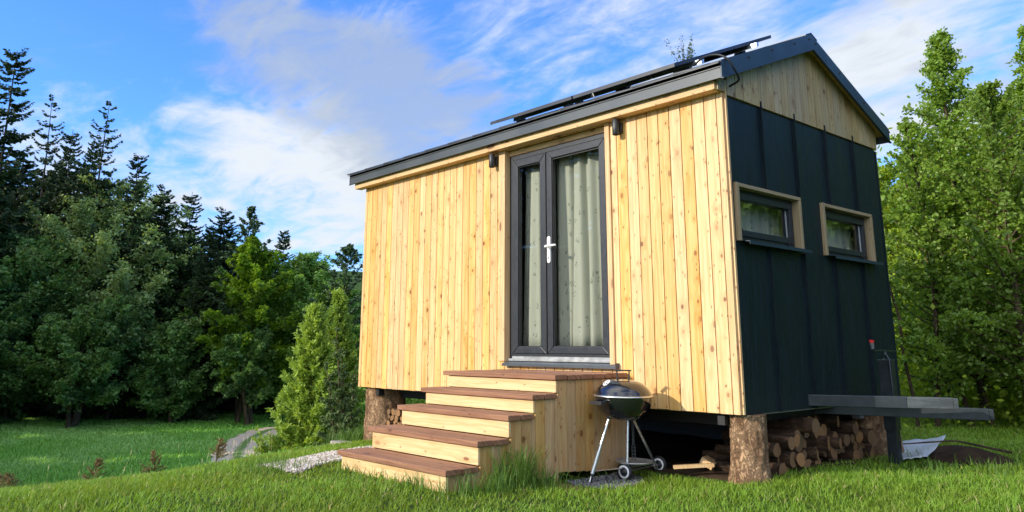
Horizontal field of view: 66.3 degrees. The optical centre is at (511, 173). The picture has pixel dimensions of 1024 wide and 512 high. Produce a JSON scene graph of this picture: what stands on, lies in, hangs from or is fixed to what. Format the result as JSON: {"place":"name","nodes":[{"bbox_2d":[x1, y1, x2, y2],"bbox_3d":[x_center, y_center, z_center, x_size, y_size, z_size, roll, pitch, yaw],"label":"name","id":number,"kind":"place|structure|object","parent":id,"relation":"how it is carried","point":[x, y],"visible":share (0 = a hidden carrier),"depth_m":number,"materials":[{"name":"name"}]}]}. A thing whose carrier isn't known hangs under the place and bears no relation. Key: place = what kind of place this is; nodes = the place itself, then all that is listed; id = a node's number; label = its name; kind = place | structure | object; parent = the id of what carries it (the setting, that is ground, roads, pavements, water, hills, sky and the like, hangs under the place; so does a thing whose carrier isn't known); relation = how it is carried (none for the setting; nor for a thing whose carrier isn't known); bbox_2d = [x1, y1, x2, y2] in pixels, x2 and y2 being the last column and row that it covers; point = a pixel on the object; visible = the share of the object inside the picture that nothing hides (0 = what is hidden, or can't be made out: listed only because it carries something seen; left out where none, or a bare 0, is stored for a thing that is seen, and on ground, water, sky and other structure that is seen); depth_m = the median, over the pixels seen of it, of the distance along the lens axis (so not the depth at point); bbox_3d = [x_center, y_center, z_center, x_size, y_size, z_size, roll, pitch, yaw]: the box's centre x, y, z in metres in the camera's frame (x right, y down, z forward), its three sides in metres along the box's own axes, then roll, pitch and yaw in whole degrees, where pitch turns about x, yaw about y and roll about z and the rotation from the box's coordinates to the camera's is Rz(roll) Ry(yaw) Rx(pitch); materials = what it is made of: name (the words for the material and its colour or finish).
{"place":"outdoors","nodes":[
{"label":"outdoors","id":0,"kind":"place"},
{"bbox_2d":[0,409,287,488],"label":"meadow grass","id":1,"kind":"structure","parent":0,"point":[12,431],"depth_m":44.46,"materials":[{"name":"plant"}]},
{"bbox_2d":[208,427,277,462],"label":"path","id":2,"kind":"structure","parent":0,"point":[244,446],"depth_m":43.93,"materials":[{"name":"gravel"}]},
{"bbox_2d":[0,271,1023,511],"bbox_3d":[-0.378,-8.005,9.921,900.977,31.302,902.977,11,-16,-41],"label":"ground","id":3,"kind":"structure","parent":0,"point":[573,474],"depth_m":4.96,"materials":[{"name":"plant"}]},
{"bbox_2d":[0,118,18,423],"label":"spruce tree","id":4,"kind":"object","parent":3,"relation":"on","point":[3,235],"visible":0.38,"depth_m":56.63,"materials":[{"name":"green plant"}]},
{"bbox_2d":[1,472,24,488],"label":"spruce seedling","id":5,"kind":"object","parent":3,"relation":"on","point":[9,479],"visible":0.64,"depth_m":7.19,"materials":[{"name":"brown plant"}]},
{"bbox_2d":[0,283,39,395],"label":"alder tree","id":6,"kind":"object","parent":3,"relation":"on","point":[9,327],"visible":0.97,"depth_m":54.05,"materials":[{"name":"green plant"}]},
{"bbox_2d":[0,157,41,382],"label":"spruce tree","id":7,"kind":"object","parent":3,"relation":"on","point":[25,167],"visible":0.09,"depth_m":67.65,"materials":[{"name":"green plant"}]},
{"bbox_2d":[0,48,54,421],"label":"spruce tree","id":8,"kind":"object","parent":3,"relation":"on","point":[9,215],"visible":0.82,"depth_m":59.21,"materials":[{"name":"green plant"}]},
{"bbox_2d":[14,170,55,228],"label":"spruce tree","id":9,"kind":"object","parent":3,"relation":"on","point":[43,208],"visible":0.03,"depth_m":67.94,"materials":[{"name":"green plant"}]},
{"bbox_2d":[2,94,75,412],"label":"spruce tree","id":10,"kind":"object","parent":3,"relation":"on","point":[45,183],"visible":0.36,"depth_m":63.31,"materials":[{"name":"green plant"}]},
{"bbox_2d":[23,132,84,415],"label":"spruce tree","id":11,"kind":"object","parent":3,"relation":"on","point":[67,150],"visible":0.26,"depth_m":66.12,"materials":[{"name":"green plant"}]},
{"bbox_2d":[0,229,108,421],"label":"alder tree","id":12,"kind":"object","parent":3,"relation":"on","point":[33,293],"visible":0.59,"depth_m":56.67,"materials":[{"name":"green plant"}]},
{"bbox_2d":[32,161,79,225],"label":"spruce tree","id":13,"kind":"object","parent":3,"relation":"on","point":[48,211],"visible":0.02,"depth_m":68.95,"materials":[{"name":"green plant"}]},
{"bbox_2d":[32,142,109,416],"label":"spruce tree","id":14,"kind":"object","parent":3,"relation":"on","point":[90,160],"visible":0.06,"depth_m":65.88,"materials":[{"name":"green plant"}]},
{"bbox_2d":[4,292,154,427],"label":"alder tree","id":15,"kind":"object","parent":3,"relation":"on","point":[108,325],"visible":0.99,"depth_m":53.30,"materials":[{"name":"green plant"}]},
{"bbox_2d":[33,100,144,418],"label":"spruce tree","id":16,"kind":"object","parent":3,"relation":"on","point":[55,409],"visible":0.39,"depth_m":62.53,"materials":[{"name":"green plant"}]},
{"bbox_2d":[82,458,106,479],"bbox_3d":[-4.001,2.885,7.536,0.232,0.314,0.318,5,-13,-21],"label":"spruce seedling","id":17,"kind":"object","parent":3,"relation":"on","point":[98,462],"visible":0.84,"depth_m":7.53,"materials":[{"name":"brown plant"}]},
{"bbox_2d":[9,173,210,420],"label":"willow tree","id":18,"kind":"object","parent":3,"relation":"on","point":[121,281],"visible":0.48,"depth_m":60.01,"materials":[{"name":"green plant"}]},
{"bbox_2d":[90,153,159,410],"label":"spruce tree","id":19,"kind":"object","parent":3,"relation":"on","point":[128,201],"visible":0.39,"depth_m":62.04,"materials":[{"name":"green plant"}]},
{"bbox_2d":[102,184,188,419],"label":"spruce tree","id":20,"kind":"object","parent":3,"relation":"on","point":[127,412],"visible":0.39,"depth_m":62.45,"materials":[{"name":"green plant"}]},
{"bbox_2d":[138,450,166,472],"bbox_3d":[-3.627,2.928,7.888,0.286,0.318,0.231,0,-12,0],"label":"spruce seedling","id":21,"kind":"object","parent":3,"relation":"on","point":[153,454],"visible":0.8,"depth_m":7.88,"materials":[{"name":"brown plant"}]},
{"bbox_2d":[130,250,207,414],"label":"alder tree","id":22,"kind":"object","parent":3,"relation":"on","point":[183,295],"visible":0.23,"depth_m":62.27,"materials":[{"name":"green plant"}]},
{"bbox_2d":[124,316,216,422],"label":"alder tree","id":23,"kind":"object","parent":3,"relation":"on","point":[162,385],"visible":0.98,"depth_m":55.98,"materials":[{"name":"green plant"}]},
{"bbox_2d":[148,192,212,417],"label":"spruce tree","id":24,"kind":"object","parent":3,"relation":"on","point":[181,285],"visible":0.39,"depth_m":64.11,"materials":[{"name":"green plant"}]},
{"bbox_2d":[174,225,227,421],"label":"spruce tree","id":25,"kind":"object","parent":3,"relation":"on","point":[199,409],"visible":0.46,"depth_m":59.81,"materials":[{"name":"green plant"}]},
{"bbox_2d":[172,266,234,411],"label":"alder tree","id":26,"kind":"object","parent":3,"relation":"on","point":[190,312],"visible":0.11,"depth_m":61.01,"materials":[{"name":"green plant"}]},
{"bbox_2d":[209,437,231,460],"bbox_3d":[-3.138,2.994,8.419,0.193,0.320,0.236,11,-16,-41],"label":"spruce seedling","id":27,"kind":"object","parent":3,"relation":"on","point":[221,451],"visible":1,"depth_m":8.41,"materials":[{"name":"brown plant"}]},
{"bbox_2d":[202,207,240,411],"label":"spruce tree","id":28,"kind":"object","parent":3,"relation":"on","point":[228,232],"visible":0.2,"depth_m":66.77,"materials":[{"name":"green plant"}]},
{"bbox_2d":[203,206,278,419],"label":"pine tree","id":29,"kind":"object","parent":3,"relation":"on","point":[254,225],"visible":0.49,"depth_m":59.26,"materials":[{"name":"green plant"}]},
{"bbox_2d":[209,304,284,424],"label":"alder tree","id":30,"kind":"object","parent":3,"relation":"on","point":[243,381],"visible":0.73,"depth_m":55.27,"materials":[{"name":"green plant"}]},
{"bbox_2d":[195,236,301,422],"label":"maple tree","id":31,"kind":"object","parent":3,"relation":"on","point":[252,272],"visible":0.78,"depth_m":57.72,"materials":[{"name":"green plant"}]},
{"bbox_2d":[253,230,294,415],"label":"spruce tree","id":32,"kind":"object","parent":3,"relation":"on","point":[269,402],"visible":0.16,"depth_m":66.94,"materials":[{"name":"green plant"}]},
{"bbox_2d":[246,302,353,456],"bbox_3d":[-3.545,3.855,13.551,2.008,3.285,1.944,11,-16,-41],"label":"larch tree","id":33,"kind":"object","parent":3,"relation":"on","point":[301,407],"visible":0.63,"depth_m":13.39,"materials":[{"name":"green plant"}]},
{"bbox_2d":[264,251,361,402],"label":"alder tree","id":34,"kind":"object","parent":3,"relation":"on","point":[311,276],"visible":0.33,"depth_m":59.97,"materials":[{"name":"green plant"}]},
{"bbox_2d":[257,446,372,473],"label":"gravel","id":35,"kind":"structure","parent":3,"relation":"on","point":[325,456],"depth_m":6.27,"materials":[{"name":"gravel"}]},
{"bbox_2d":[293,282,365,401],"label":"alder tree","id":36,"kind":"object","parent":3,"relation":"on","point":[350,294],"visible":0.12,"depth_m":55.69,"materials":[{"name":"green plant"}]},
{"bbox_2d":[301,243,363,354],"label":"pine tree","id":37,"kind":"object","parent":3,"relation":"on","point":[349,251],"visible":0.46,"depth_m":54.50,"materials":[{"name":"green plant"}]},
{"bbox_2d":[313,362,357,446],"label":"sapling","id":38,"kind":"object","parent":3,"relation":"on","point":[343,415],"visible":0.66,"depth_m":12.22,"materials":[{"name":"green plant"}]},
{"bbox_2d":[318,325,361,436],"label":"sapling","id":39,"kind":"object","parent":3,"relation":"on","point":[352,394],"visible":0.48,"depth_m":12.65,"materials":[{"name":"green plant"}]},
{"bbox_2d":[324,287,365,429],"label":"larch tree","id":40,"kind":"object","parent":3,"relation":"on","point":[338,316],"visible":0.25,"depth_m":14.57,"materials":[{"name":"green plant"}]},
{"bbox_2d":[363,387,405,440],"bbox_3d":[-1.482,2.885,9.209,0.513,0.734,0.530,11,-16,-41],"label":"tree stump","id":41,"kind":"object","parent":3,"relation":"on","point":[377,408],"visible":0.42,"depth_m":9.04,"materials":[{"name":"brown wood"}]},
{"bbox_2d":[352,368,426,422],"bbox_3d":[-2.684,4.964,16.498,3.036,2.123,2.726,7,-14,-28],"label":"shrub","id":42,"kind":"object","parent":3,"relation":"on","point":[362,406],"visible":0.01,"depth_m":15.96,"materials":[{"name":"green plant"}]},
{"bbox_2d":[337,369,626,493],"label":"wooden stairs","id":43,"kind":"structure","parent":3,"relation":"on","point":[461,415],"depth_m":5.80,"materials":[{"name":"brown wood"}]},
{"bbox_2d":[190,423,1023,497],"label":"tall grass","id":44,"kind":"structure","parent":3,"relation":"on","point":[523,476],"depth_m":5.33,"materials":[{"name":"plant"}]},
{"bbox_2d":[347,33,994,439],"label":"tiny house","id":45,"kind":"structure","parent":3,"relation":"on","point":[715,315],"depth_m":6.66,"materials":[{"name":"brown wood"}]},
{"bbox_2d":[523,164,540,345],"bbox_3d":[0.242,0.782,7.532,0.048,1.795,0.421,11,-16,-41],"label":"curtain","id":46,"kind":"object","parent":45,"relation":"hanging from","point":[532,317],"visible":0.48,"depth_m":7.56,"materials":[{"name":"fabric"}]},
{"bbox_2d":[498,122,619,368],"bbox_3d":[0.402,0.689,7.157,0.165,2.088,1.494,11,-16,-41],"label":"french door","id":47,"kind":"structure","parent":45,"relation":"in","point":[510,348],"depth_m":7.27,"materials":[{"name":"grey metal"}]},
{"bbox_2d":[556,149,602,345],"bbox_3d":[0.679,0.643,7.095,0.107,1.880,0.809,11,-16,-41],"label":"curtain","id":48,"kind":"object","parent":45,"relation":"hanging from","point":[580,321],"visible":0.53,"depth_m":7.14,"materials":[{"name":"fabric"}]},
{"bbox_2d":[612,119,622,135],"bbox_3d":[0.897,-0.396,6.707,0.092,0.136,0.060,11,-16,-41],"label":"wall lamp","id":49,"kind":"object","parent":45,"relation":"attached to","point":[617,128],"visible":1,"depth_m":6.68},
{"bbox_2d":[514,42,758,121],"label":"mounting rails","id":50,"kind":"object","parent":45,"relation":"on","point":[737,51],"visible":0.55,"depth_m":7.09,"materials":[{"name":"metal"}]},
{"bbox_2d":[490,92,594,124],"bbox_3d":[0.725,-0.801,7.981,1.520,0.686,1.120,11,-16,-41],"label":"solar panel","id":51,"kind":"object","parent":50,"relation":"on","point":[534,109],"visible":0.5,"depth_m":7.42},
{"bbox_2d":[573,35,770,98],"bbox_3d":[1.480,-0.982,7.154,1.520,0.686,1.110,11,-16,-41],"label":"solar panel","id":52,"kind":"object","parent":50,"relation":"on","point":[657,70],"visible":0.91,"depth_m":6.66,"materials":[{"name":"glass"}]},
{"bbox_2d":[693,54,739,86],"bbox_3d":[1.561,-0.790,6.080,0.167,0.262,0.413,11,-16,-41],"label":"cable","id":53,"kind":"object","parent":45,"relation":"attached to","point":[729,61],"visible":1,"depth_m":5.96,"materials":[{"name":"black rubber"}]},
{"bbox_2d":[740,201,783,236],"bbox_3d":[1.928,0.416,6.332,1.076,0.400,0.048,11,-16,-41],"label":"curtain","id":54,"kind":"object","parent":45,"relation":"hanging from","point":[760,219],"visible":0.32,"depth_m":6.47,"materials":[{"name":"fabric"}]},
{"bbox_2d":[733,182,811,252],"bbox_3d":[2.026,0.363,6.178,0.977,0.468,0.171,11,-16,-41],"label":"window","id":55,"kind":"structure","parent":45,"relation":"in","point":[793,239],"depth_m":6.25,"materials":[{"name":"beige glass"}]},
{"bbox_2d":[826,220,856,250],"bbox_3d":[2.918,0.616,7.192,1.065,0.380,0.038,11,-16,-41],"label":"curtain","id":56,"kind":"object","parent":45,"relation":"hanging from","point":[840,235],"visible":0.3,"depth_m":7.34,"materials":[{"name":"fabric"}]},
{"bbox_2d":[819,202,883,265],"bbox_3d":[3.013,0.555,7.037,0.972,0.481,0.171,11,-16,-41],"label":"window","id":57,"kind":"structure","parent":45,"relation":"in","point":[863,222],"depth_m":7.13,"materials":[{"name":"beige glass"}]},
{"bbox_2d":[664,34,695,67],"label":"birch tree","id":58,"kind":"object","parent":3,"relation":"on","point":[689,54],"visible":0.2,"depth_m":15.46,"materials":[{"name":"green plant"}]},
{"bbox_2d":[673,463,713,468],"bbox_3d":[1.358,2.186,5.864,0.299,0.042,0.050,-1,-12,6],"label":"wood offcut","id":59,"kind":"object","parent":3,"relation":"on","point":[702,465],"visible":1,"depth_m":5.84,"materials":[{"name":"brown wood"}]},
{"bbox_2d":[629,428,885,482],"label":"bare earth","id":60,"kind":"structure","parent":3,"relation":"on","point":[677,449],"depth_m":7.27,"materials":[{"name":"soil"}]},
{"bbox_2d":[705,460,729,471],"bbox_3d":[1.695,2.235,5.960,0.473,0.085,0.092,-10,-36,41],"label":"firewood log","id":61,"kind":"object","parent":60,"relation":"on","point":[720,465],"visible":0.25,"depth_m":5.99,"materials":[{"name":"brown wood"}]},
{"bbox_2d":[702,450,730,460],"bbox_3d":[1.709,2.165,6.026,0.494,0.081,0.086,-12,-54,36],"label":"firewood log","id":62,"kind":"object","parent":61,"relation":"on","point":[714,454],"visible":0.32,"depth_m":6.07,"materials":[{"name":"brown wood"}]},
{"bbox_2d":[728,413,771,484],"bbox_3d":[1.716,2.023,5.620,0.352,0.582,0.351,11,-16,-41],"label":"tree stump","id":63,"kind":"object","parent":60,"relation":"on","point":[749,455],"visible":0.73,"depth_m":5.53,"materials":[{"name":"brown wood"}]},
{"bbox_2d":[769,462,786,474],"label":"firewood log","id":64,"kind":"object","parent":60,"relation":"on","point":[778,468],"visible":0.16,"depth_m":5.78,"materials":[{"name":"brown wood"}]},
{"bbox_2d":[837,449,859,459],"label":"firewood log","id":65,"kind":"object","parent":60,"relation":"on","point":[850,454],"visible":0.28,"depth_m":6.57,"materials":[{"name":"brown wood"}]},
{"bbox_2d":[862,448,873,457],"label":"firewood log","id":66,"kind":"object","parent":60,"relation":"on","point":[870,452],"visible":0.22,"depth_m":6.68,"materials":[{"name":"brown wood"}]},
{"bbox_2d":[857,442,864,448],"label":"firewood log","id":67,"kind":"object","parent":66,"relation":"on","point":[861,445],"visible":0.15,"depth_m":6.73,"materials":[{"name":"brown wood"}]},
{"bbox_2d":[858,428,875,443],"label":"firewood log","id":68,"kind":"object","parent":67,"relation":"on","point":[869,436],"visible":0.29,"depth_m":6.69,"materials":[{"name":"brown wood"}]},
{"bbox_2d":[850,415,904,456],"bbox_3d":[3.241,2.327,6.978,0.455,0.591,0.494,11,-16,-41],"label":"tree stump","id":69,"kind":"object","parent":60,"relation":"on","point":[875,424],"visible":0.13,"depth_m":6.83,"materials":[{"name":"brown wood"}]},
{"bbox_2d":[869,340,902,464],"bbox_3d":[3.058,1.874,6.386,0.117,1.017,0.645,-12,-17,43],"label":"trailer jack","id":70,"kind":"object","parent":3,"relation":"on","point":[888,387],"visible":0.89,"depth_m":6.39,"materials":[{"name":"paint"}]},
{"bbox_2d":[874,113,933,427],"bbox_3d":[4.734,1.133,9.930,1.221,4.034,1.156,-5,-13,23],"label":"young tree","id":71,"kind":"object","parent":3,"relation":"on","point":[891,209],"visible":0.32,"depth_m":9.76,"materials":[{"name":"green plant"}]},
{"bbox_2d":[878,164,929,355],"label":"broadleaf tree","id":72,"kind":"object","parent":3,"relation":"on","point":[885,171],"visible":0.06,"depth_m":15.47,"materials":[{"name":"green plant"}]},
{"bbox_2d":[902,435,945,459],"bbox_3d":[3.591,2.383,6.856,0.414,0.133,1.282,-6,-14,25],"label":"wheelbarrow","id":73,"kind":"object","parent":3,"relation":"on","point":[924,449],"visible":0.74,"depth_m":6.86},
{"bbox_2d":[879,140,975,425],"bbox_3d":[5.291,1.379,10.049,1.350,3.601,1.226,0,-12,0],"label":"young tree","id":74,"kind":"object","parent":3,"relation":"on","point":[965,401],"visible":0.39,"depth_m":10.03,"materials":[{"name":"green plant"}]},
{"bbox_2d":[889,232,985,419],"bbox_3d":[5.501,1.948,10.478,1.334,2.628,1.478,11,-16,-41],"label":"young tree","id":75,"kind":"object","parent":3,"relation":"on","point":[916,253],"visible":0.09,"depth_m":10.43,"materials":[{"name":"green plant"}]},
{"bbox_2d":[880,119,997,426],"bbox_3d":[5.298,1.258,9.965,1.372,3.997,1.484,11,-16,-41],"label":"alder tree","id":76,"kind":"object","parent":3,"relation":"on","point":[906,145],"visible":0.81,"depth_m":9.77,"materials":[{"name":"green plant"}]},
{"bbox_2d":[892,237,999,394],"bbox_3d":[7.209,2.449,13.013,2.367,2.905,2.236,11,-16,-41],"label":"broadleaf tree","id":77,"kind":"object","parent":3,"relation":"on","point":[918,256],"visible":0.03,"depth_m":13.02,"materials":[{"name":"green plant"}]},
{"bbox_2d":[880,129,1023,428],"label":"broadleaf tree","id":78,"kind":"object","parent":3,"relation":"on","point":[1001,404],"visible":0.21,"depth_m":10.11,"materials":[{"name":"green plant"}]},
{"bbox_2d":[885,26,1023,421],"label":"alder tree","id":79,"kind":"object","parent":3,"relation":"on","point":[942,59],"visible":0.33,"depth_m":10.55,"materials":[{"name":"green plant"}]},
{"bbox_2d":[891,128,1018,274],"bbox_3d":[9.313,1.639,15.529,3.367,5.476,2.941,-1,-12,6],"label":"broadleaf tree","id":80,"kind":"object","parent":3,"relation":"on","point":[922,159],"depth_m":15.78,"materials":[{"name":"green plant"}]},
{"bbox_2d":[912,203,1012,424],"bbox_3d":[5.651,1.719,9.966,1.366,2.887,1.327,11,-16,-41],"label":"young tree","id":81,"kind":"object","parent":3,"relation":"on","point":[985,398],"visible":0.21,"depth_m":9.73,"materials":[{"name":"green plant"}]},
{"bbox_2d":[904,78,1023,398],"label":"alder tree","id":82,"kind":"object","parent":3,"relation":"on","point":[987,117],"visible":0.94,"depth_m":9.29,"materials":[{"name":"green plant"}]},
{"bbox_2d":[918,445,1012,464],"bbox_3d":[3.735,2.356,6.580,0.628,0.148,0.810,11,-16,-41],"label":"soil mound","id":83,"kind":"object","parent":3,"relation":"on","point":[946,453],"visible":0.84,"depth_m":6.40,"materials":[{"name":"soil"}]},
{"bbox_2d":[903,440,1011,453],"bbox_3d":[3.792,2.333,6.739,0.858,0.089,0.065,-6,-14,27],"label":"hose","id":84,"kind":"object","parent":83,"relation":"on","point":[992,448],"visible":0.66,"depth_m":6.71,"materials":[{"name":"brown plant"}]},
{"bbox_2d":[958,24,1023,375],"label":"alder tree","id":85,"kind":"object","parent":3,"relation":"on","point":[1017,82],"visible":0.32,"depth_m":9.98,"materials":[{"name":"green plant"}]},
{"bbox_2d":[0,0,1023,271],"label":"sky","id":86,"kind":"structure","parent":0,"point":[270,106],"materials":[{"name":"blue"}]},
{"bbox_2d":[568,472,644,489],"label":"gravel","id":87,"kind":"structure","parent":0,"point":[597,481],"depth_m":5.69,"materials":[{"name":"gravel"}]},
{"bbox_2d":[588,369,666,482],"bbox_3d":[0.887,1.901,5.958,0.810,0.810,0.449,28,-30,-65],"label":"kettle grill","id":88,"kind":"object","parent":87,"relation":"on","point":[627,400],"visible":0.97,"depth_m":5.75,"materials":[{"name":"black metal"}]},
{"label":"firewood log","id":89,"kind":"object","parent":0,"visible":0},
{"bbox_2d":[816,415,838,426],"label":"firewood log","id":90,"kind":"object","parent":89,"relation":"on","point":[830,420],"visible":0.39,"depth_m":6.59,"materials":[{"name":"brown wood"}]},
{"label":"firewood log","id":91,"kind":"object","parent":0,"visible":0},
{"bbox_2d":[767,416,819,433],"bbox_3d":[2.119,2.004,6.309,0.107,0.119,0.720,36,-30,-27],"label":"firewood log","id":92,"kind":"object","parent":91,"relation":"on","point":[806,425],"visible":0.46,"depth_m":6.10,"materials":[{"name":"brown wood"}]},
{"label":"firewood log","id":93,"kind":"object","parent":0,"visible":0},
{"bbox_2d":[769,456,779,462],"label":"firewood log","id":94,"kind":"object","parent":93,"relation":"on","point":[774,459],"visible":0.1,"depth_m":5.88,"materials":[{"name":"brown wood"}]},
{"bbox_2d":[768,442,780,456],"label":"firewood log","id":95,"kind":"object","parent":94,"relation":"on","point":[774,449],"visible":0.24,"depth_m":5.81,"materials":[{"name":"brown wood"}]},
{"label":"firewood log","id":96,"kind":"object","parent":94,"relation":"on","visible":0},
{"bbox_2d":[722,430,794,449],"bbox_3d":[1.891,2.047,6.051,0.091,0.095,0.620,-32,9,-37],"label":"firewood log","id":97,"kind":"object","parent":96,"relation":"on","point":[786,442],"visible":0.49,"depth_m":5.85,"materials":[{"name":"brown wood"}]},
{"bbox_2d":[779,450,796,467],"bbox_3d":[1.974,2.170,6.012,0.107,0.120,0.399,-15,1,-42],"label":"firewood log","id":98,"kind":"object","parent":93,"relation":"on","point":[787,457],"visible":0.31,"depth_m":5.86,"materials":[{"name":"brown wood"}]},
{"label":"firewood log","id":99,"kind":"object","parent":98,"relation":"on","visible":0},
{"bbox_2d":[767,431,799,447],"bbox_3d":[1.996,2.065,6.138,0.103,0.101,0.497,-8,-2,-45],"label":"firewood log","id":100,"kind":"object","parent":99,"relation":"on","point":[795,436],"visible":0.23,"depth_m":5.99,"materials":[{"name":"brown wood"}]},
{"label":"firewood log","id":101,"kind":"object","parent":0,"visible":0},
{"bbox_2d":[794,452,804,466],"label":"firewood log","id":102,"kind":"object","parent":101,"relation":"on","point":[799,459],"visible":0.17,"depth_m":5.88,"materials":[{"name":"brown wood"}]},
{"label":"firewood log","id":103,"kind":"object","parent":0,"visible":0},
{"bbox_2d":[802,448,818,459],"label":"firewood log","id":104,"kind":"object","parent":103,"relation":"on","point":[812,453],"visible":0.28,"depth_m":6.17,"materials":[{"name":"brown wood"}]},
{"label":"firewood log","id":105,"kind":"object","parent":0,"visible":0},
{"bbox_2d":[804,435,829,450],"bbox_3d":[2.344,2.191,6.402,0.464,0.110,0.118,-9,22,31],"label":"firewood log","id":106,"kind":"object","parent":105,"relation":"on","point":[820,442],"visible":0.35,"depth_m":6.28,"materials":[{"name":"brown wood"}]},
{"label":"firewood log","id":107,"kind":"object","parent":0,"visible":0},
{"bbox_2d":[839,433,854,442],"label":"firewood log","id":108,"kind":"object","parent":107,"relation":"on","point":[852,438],"visible":0.2,"depth_m":6.56,"materials":[{"name":"brown wood"}]},
{"bbox_2d":[830,423,857,434],"bbox_3d":[2.716,2.196,6.771,0.497,0.103,0.100,-15,6,42],"label":"firewood log","id":109,"kind":"object","parent":108,"relation":"on","point":[848,428],"visible":0.29,"depth_m":6.62,"materials":[{"name":"brown wood"}]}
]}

